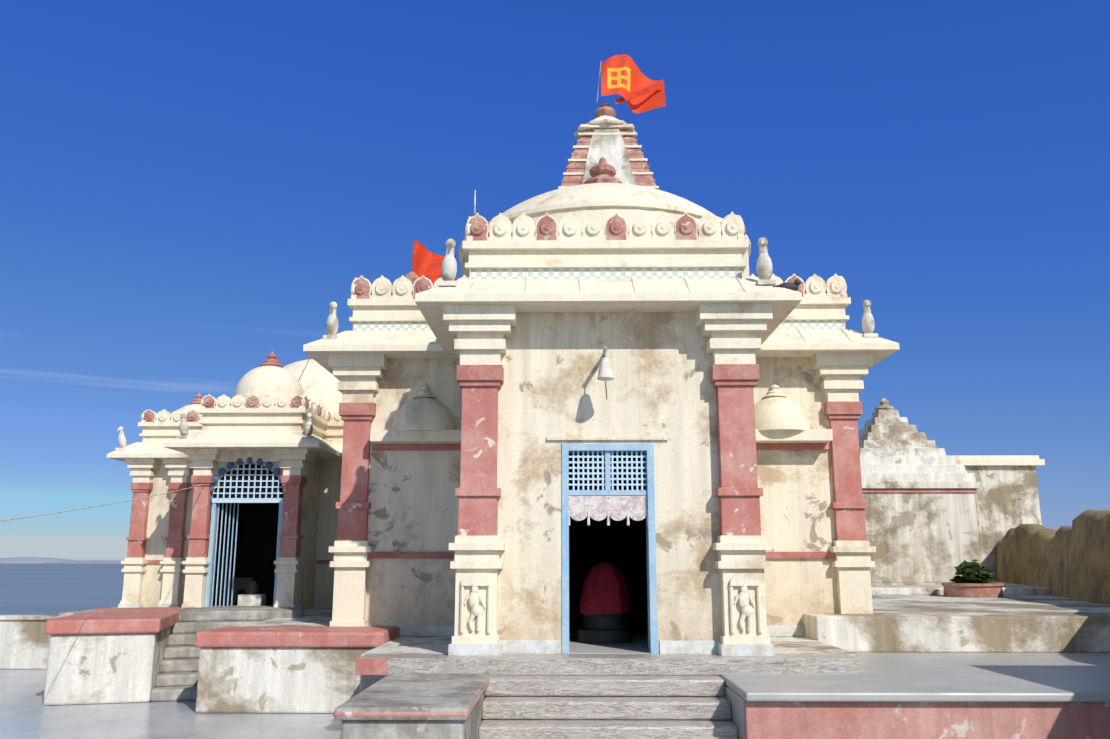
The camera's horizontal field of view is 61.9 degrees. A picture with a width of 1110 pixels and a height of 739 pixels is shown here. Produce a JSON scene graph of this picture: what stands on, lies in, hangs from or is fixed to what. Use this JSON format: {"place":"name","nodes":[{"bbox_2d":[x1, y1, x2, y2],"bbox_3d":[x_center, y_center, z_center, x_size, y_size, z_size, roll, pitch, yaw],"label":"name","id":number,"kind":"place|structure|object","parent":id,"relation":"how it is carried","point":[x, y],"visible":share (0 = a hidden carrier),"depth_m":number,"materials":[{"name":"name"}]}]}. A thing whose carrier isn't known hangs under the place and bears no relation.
{"place":"outdoors","nodes":[
{"label":"outdoors","id":0,"kind":"place"},
{"bbox_2d":[0,557,120,563],"bbox_3d":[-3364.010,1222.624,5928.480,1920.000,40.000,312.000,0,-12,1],"label":"land","id":1,"kind":"structure","parent":0,"point":[28,560],"depth_m":5832.35,"materials":[{"name":"grey"}]},
{"bbox_2d":[0,563,123,614],"bbox_3d":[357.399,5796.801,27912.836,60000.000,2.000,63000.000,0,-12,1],"label":"sea","id":2,"kind":"structure","parent":0,"point":[41,589],"depth_m":535.98,"materials":[{"name":"blue liquid"}]},
{"bbox_2d":[0,669,341,738],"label":"ground terrace","id":3,"kind":"structure","parent":0,"point":[26,712],"depth_m":10.98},
{"bbox_2d":[0,615,58,668],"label":"parapet wall","id":4,"kind":"structure","parent":3,"relation":"on","point":[24,641],"depth_m":16.23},
{"bbox_2d":[43,605,303,705],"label":"side stairs","id":5,"kind":"structure","parent":3,"relation":"on","point":[119,655],"depth_m":12.44,"materials":[{"name":"white paint"}]},
{"bbox_2d":[59,351,343,616],"bbox_3d":[-5.412,2.680,20.203,5.880,6.650,9.380,0,-12,1],"label":"shrine","id":6,"kind":"object","parent":3,"relation":"on","point":[252,520],"visible":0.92,"depth_m":16.88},
{"bbox_2d":[0,484,203,520],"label":"wire cable","id":7,"kind":"object","parent":6,"relation":"attached to","point":[92,506],"visible":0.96,"depth_m":10.39,"materials":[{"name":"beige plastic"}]},
{"bbox_2d":[195,615,490,738],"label":"cheek blocks","id":8,"kind":"structure","parent":3,"relation":"on","point":[305,664],"depth_m":11.52,"materials":[{"name":"white paint"}]},
{"bbox_2d":[303,104,899,720],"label":"temple","id":9,"kind":"structure","parent":3,"relation":"on","point":[601,410],"depth_m":11.01,"materials":[{"name":"paint"}]},
{"bbox_2d":[597,54,665,112],"bbox_3d":[1.678,-6.289,20.530,1.519,1.358,0.723,0,-12,1],"label":"flag","id":10,"kind":"object","parent":9,"relation":"attached to","point":[631,83],"visible":1,"depth_m":20.51,"materials":[{"name":"orange fabric"}]},
{"bbox_2d":[773,279,801,290],"bbox_3d":[2.673,-0.971,10.735,0.423,0.160,0.114,0,-12,1],"label":"pigeon","id":11,"kind":"object","parent":9,"relation":"on","point":[794,286],"visible":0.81,"depth_m":10.70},
{"bbox_2d":[478,675,737,738],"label":"front steps","id":12,"kind":"structure","parent":3,"relation":"on","point":[642,707],"depth_m":9.00,"materials":[{"name":"stone"}]},
{"bbox_2d":[714,581,1109,738],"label":"terrace","id":13,"kind":"structure","parent":3,"relation":"on","point":[1017,661],"depth_m":9.35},
{"bbox_2d":[858,398,980,584],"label":"gable wall","id":14,"kind":"structure","parent":13,"relation":"on","point":[919,490],"depth_m":22.33,"materials":[{"name":"beige paint"}]},
{"bbox_2d":[941,582,1003,597],"bbox_3d":[8.415,4.438,18.631,1.160,0.270,1.160,0,-12,1],"label":"round planter","id":15,"kind":"object","parent":13,"relation":"on","point":[974,590],"visible":0.96,"depth_m":18.18,"materials":[{"name":"ceramic"}]},
{"bbox_2d":[949,559,994,583],"bbox_3d":[8.512,4.120,18.715,0.917,0.555,0.922,0,-12,1],"label":"bush","id":16,"kind":"object","parent":15,"relation":"on","point":[975,572],"visible":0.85,"depth_m":18.50,"materials":[{"name":"green plant"}]},
{"bbox_2d":[946,455,1044,580],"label":"flat building","id":17,"kind":"structure","parent":13,"relation":"on","point":[1006,497],"depth_m":26.61,"materials":[{"name":"beige stone"}]},
{"bbox_2d":[996,510,1109,604],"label":"fort wall","id":18,"kind":"structure","parent":13,"relation":"on","point":[1072,562],"depth_m":18.46,"materials":[{"name":"stone"}]},
{"bbox_2d":[0,0,1109,560],"label":"sky","id":19,"kind":"structure","parent":0,"point":[189,189],"materials":[{"name":"blue"}]}
]}

